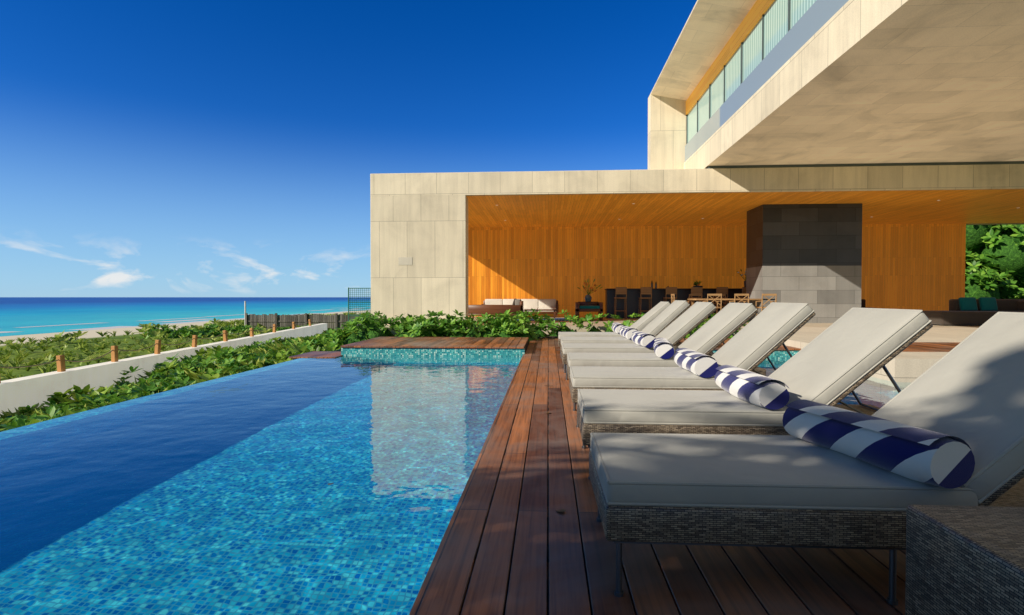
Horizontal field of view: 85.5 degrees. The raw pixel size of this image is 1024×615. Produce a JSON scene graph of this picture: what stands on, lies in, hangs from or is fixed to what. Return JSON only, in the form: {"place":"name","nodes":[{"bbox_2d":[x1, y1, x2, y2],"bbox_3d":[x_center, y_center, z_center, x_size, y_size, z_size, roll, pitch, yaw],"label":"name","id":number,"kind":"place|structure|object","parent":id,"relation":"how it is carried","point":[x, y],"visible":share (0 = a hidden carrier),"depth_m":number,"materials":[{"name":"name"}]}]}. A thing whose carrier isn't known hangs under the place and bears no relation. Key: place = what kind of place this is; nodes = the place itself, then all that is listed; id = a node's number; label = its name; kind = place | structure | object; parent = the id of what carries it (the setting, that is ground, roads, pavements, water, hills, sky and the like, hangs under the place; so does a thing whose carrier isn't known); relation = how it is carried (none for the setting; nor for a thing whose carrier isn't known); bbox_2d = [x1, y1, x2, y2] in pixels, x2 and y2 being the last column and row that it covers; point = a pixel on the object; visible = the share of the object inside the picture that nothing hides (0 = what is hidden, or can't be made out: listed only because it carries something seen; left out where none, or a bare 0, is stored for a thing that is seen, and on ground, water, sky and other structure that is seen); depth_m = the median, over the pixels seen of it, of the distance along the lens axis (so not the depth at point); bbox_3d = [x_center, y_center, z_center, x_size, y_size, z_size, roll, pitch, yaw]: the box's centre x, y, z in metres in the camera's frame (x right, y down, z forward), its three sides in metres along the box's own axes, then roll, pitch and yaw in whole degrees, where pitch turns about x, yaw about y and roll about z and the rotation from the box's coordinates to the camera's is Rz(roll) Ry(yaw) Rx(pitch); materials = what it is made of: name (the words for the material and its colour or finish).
{"place":"outdoors","nodes":[
{"label":"outdoors","id":0,"kind":"place"},
{"bbox_2d":[0,297,370,336],"bbox_3d":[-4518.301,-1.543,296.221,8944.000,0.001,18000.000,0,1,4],"label":"ocean","id":1,"kind":"structure","parent":0,"point":[27,313],"depth_m":180.04,"materials":[{"name":"blue liquid"}]},
{"bbox_2d":[0,307,370,332],"bbox_3d":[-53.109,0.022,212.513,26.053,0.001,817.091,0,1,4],"label":"beach","id":2,"kind":"structure","parent":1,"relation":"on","point":[113,327],"depth_m":87.79,"materials":[{"name":"beige sand"}]},
{"bbox_2d":[0,310,370,380],"bbox_3d":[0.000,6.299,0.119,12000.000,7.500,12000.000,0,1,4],"label":"ground","id":3,"kind":"structure","parent":0,"point":[91,334],"depth_m":31.77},
{"bbox_2d":[84,348,130,361],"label":"shrubs","id":4,"kind":"object","parent":3,"relation":"on","point":[108,360],"visible":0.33,"depth_m":18.47,"materials":[{"name":"green plant"}]},
{"bbox_2d":[0,319,326,416],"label":"sea wall","id":5,"kind":"structure","parent":3,"relation":"on","point":[30,391],"depth_m":12.62,"materials":[{"name":"white concrete"}]},
{"bbox_2d":[0,330,360,424],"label":"shrubs","id":6,"kind":"object","parent":3,"relation":"on","point":[192,375],"depth_m":11.81,"materials":[{"name":"green plant"}]},
{"bbox_2d":[0,312,370,379],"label":"dune plants","id":7,"kind":"object","parent":3,"relation":"on","point":[18,359],"visible":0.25,"depth_m":26.69,"materials":[{"name":"green plant"}]},
{"bbox_2d":[139,324,329,338],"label":"shrubs","id":8,"kind":"object","parent":3,"relation":"on","point":[184,331],"depth_m":36.23,"materials":[{"name":"green plant"}]},
{"bbox_2d":[244,288,370,329],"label":"fences","id":9,"kind":"object","parent":3,"relation":"on","point":[331,320],"visible":0.48,"depth_m":41.09,"materials":[{"name":"brown wood"}]},
{"bbox_2d":[335,347,799,358],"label":"pool basins","id":10,"kind":"object","parent":3,"relation":"on","point":[499,352],"visible":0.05,"depth_m":10.32,"materials":[{"name":"tile"}]},
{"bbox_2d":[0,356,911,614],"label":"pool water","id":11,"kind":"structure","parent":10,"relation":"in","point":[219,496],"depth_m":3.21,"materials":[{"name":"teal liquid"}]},
{"bbox_2d":[289,337,905,614],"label":"deck","id":12,"kind":"structure","parent":3,"relation":"on","point":[514,542],"depth_m":2.24,"materials":[{"name":"brown wood"}]},
{"bbox_2d":[558,302,669,357],"bbox_3d":[1.811,0.381,9.779,1.986,0.969,0.737,0,1,4],"label":"lounger","id":13,"kind":"object","parent":12,"relation":"on","point":[645,320],"visible":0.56,"depth_m":9.49,"materials":[{"name":"fabric"}]},
{"bbox_2d":[560,300,689,366],"bbox_3d":[1.743,0.390,8.529,1.980,0.999,0.737,0,1,4],"label":"lounger","id":14,"kind":"object","parent":12,"relation":"on","point":[667,317],"visible":0.57,"depth_m":8.24,"materials":[{"name":"fabric"}]},
{"bbox_2d":[561,302,716,379],"bbox_3d":[1.652,0.420,7.270,1.983,0.985,0.754,0,1,4],"label":"lounger","id":15,"kind":"object","parent":12,"relation":"on","point":[685,323],"visible":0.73,"depth_m":6.99,"materials":[{"name":"fabric"}]},
{"bbox_2d":[567,303,765,377],"bbox_3d":[1.595,0.443,5.987,1.985,0.988,0.736,0,1,4],"label":"lounger","id":16,"kind":"object","parent":12,"relation":"on","point":[718,328],"visible":0.62,"depth_m":5.69,"materials":[{"name":"fabric"}]},
{"bbox_2d":[569,302,815,427],"bbox_3d":[1.494,0.460,4.721,1.982,1.002,0.726,0,1,4],"label":"lounger","id":17,"kind":"object","parent":12,"relation":"on","point":[762,336],"visible":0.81,"depth_m":4.43,"materials":[{"name":"fabric"}]},
{"bbox_2d":[577,307,932,479],"bbox_3d":[1.417,0.495,3.448,1.982,0.980,0.726,0,1,4],"label":"lounger","id":18,"kind":"object","parent":12,"relation":"on","point":[844,356],"visible":0.81,"depth_m":3.16,"materials":[{"name":"fabric"}]},
{"bbox_2d":[589,312,1023,605],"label":"lounger","id":19,"kind":"object","parent":12,"relation":"on","point":[947,428],"visible":0.96,"depth_m":1.94,"materials":[{"name":"fabric"}]},
{"bbox_2d":[905,505,1023,614],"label":"side table","id":20,"kind":"object","parent":12,"relation":"on","point":[964,560],"visible":1,"depth_m":1.41,"materials":[{"name":"wicker"}]},
{"bbox_2d":[370,164,1023,381],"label":"pavilion","id":21,"kind":"structure","parent":3,"relation":"on","point":[830,246],"depth_m":17.02,"materials":[{"name":"beige stone"}]},
{"bbox_2d":[468,299,522,318],"bbox_3d":[-0.561,0.053,19.733,1.900,0.748,0.900,0,1,4],"label":"sofa","id":22,"kind":"object","parent":21,"relation":"on","point":[515,306],"visible":0.85,"depth_m":19.30,"materials":[{"name":"brown wood"}]},
{"bbox_2d":[481,299,558,316],"bbox_3d":[0.328,0.021,22.201,3.050,0.720,0.900,0,1,4],"label":"sofa","id":23,"kind":"object","parent":21,"relation":"on","point":[540,304],"visible":0.48,"depth_m":22.34,"materials":[{"name":"white fabric"}]},
{"bbox_2d":[514,309,572,320],"bbox_3d":[0.993,0.257,19.736,2.600,0.340,2.300,0,1,4],"label":"coffee table","id":24,"kind":"object","parent":21,"relation":"on","point":[559,319],"visible":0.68,"depth_m":20.19,"materials":[{"name":"brown wood"}]},
{"bbox_2d":[575,279,602,320],"bbox_3d":[2.701,-0.308,19.319,0.962,1.487,1.113,0,1,4],"label":"console table","id":25,"kind":"object","parent":21,"relation":"on","point":[587,305],"visible":0.95,"depth_m":19.11,"materials":[{"name":"brown wood"}]},
{"bbox_2d":[605,269,745,318],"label":"bar stools","id":26,"kind":"object","parent":21,"relation":"on","point":[624,302],"visible":0.66,"depth_m":20.65,"materials":[{"name":"brown wood"}]},
{"bbox_2d":[671,294,776,323],"bbox_3d":[6.669,0.015,17.755,3.014,0.902,2.232,0,1,4],"label":"dining table set","id":27,"kind":"object","parent":21,"relation":"on","point":[720,299],"visible":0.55,"depth_m":17.03,"materials":[{"name":"brown wood"}]},
{"bbox_2d":[648,0,1023,169],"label":"storey","id":28,"kind":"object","parent":21,"relation":"on","point":[785,83],"visible":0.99,"depth_m":11.08,"materials":[{"name":"concrete"}]},
{"bbox_2d":[861,297,1023,324],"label":"sofas","id":29,"kind":"object","parent":21,"relation":"on","point":[971,311],"visible":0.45,"depth_m":15.88,"materials":[{"name":"fabric"}]},
{"bbox_2d":[965,225,1023,298],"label":"tree","id":30,"kind":"object","parent":3,"relation":"on","point":[1012,259],"depth_m":27.02,"materials":[{"name":"green plant"}]},
{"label":"poolside shrubs","id":31,"kind":"object","parent":3,"relation":"on","visible":0},
{"bbox_2d":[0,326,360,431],"bbox_3d":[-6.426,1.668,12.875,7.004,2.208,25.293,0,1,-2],"label":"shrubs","id":32,"kind":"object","parent":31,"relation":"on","point":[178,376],"visible":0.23,"depth_m":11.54,"materials":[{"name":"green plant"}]},
{"bbox_2d":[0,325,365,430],"bbox_3d":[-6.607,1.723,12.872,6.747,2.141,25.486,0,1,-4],"label":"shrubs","id":33,"kind":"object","parent":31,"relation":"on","point":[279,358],"visible":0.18,"depth_m":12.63,"materials":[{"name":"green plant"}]},
{"bbox_2d":[0,0,696,296],"label":"sky","id":34,"kind":"structure","parent":0,"point":[149,148],"materials":[{"name":"blue"}]},
{"bbox_2d":[328,308,748,348],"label":"planter shrubs","id":35,"kind":"object","parent":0,"point":[419,326],"depth_m":13.58,"materials":[{"name":"green plant"}]}
]}

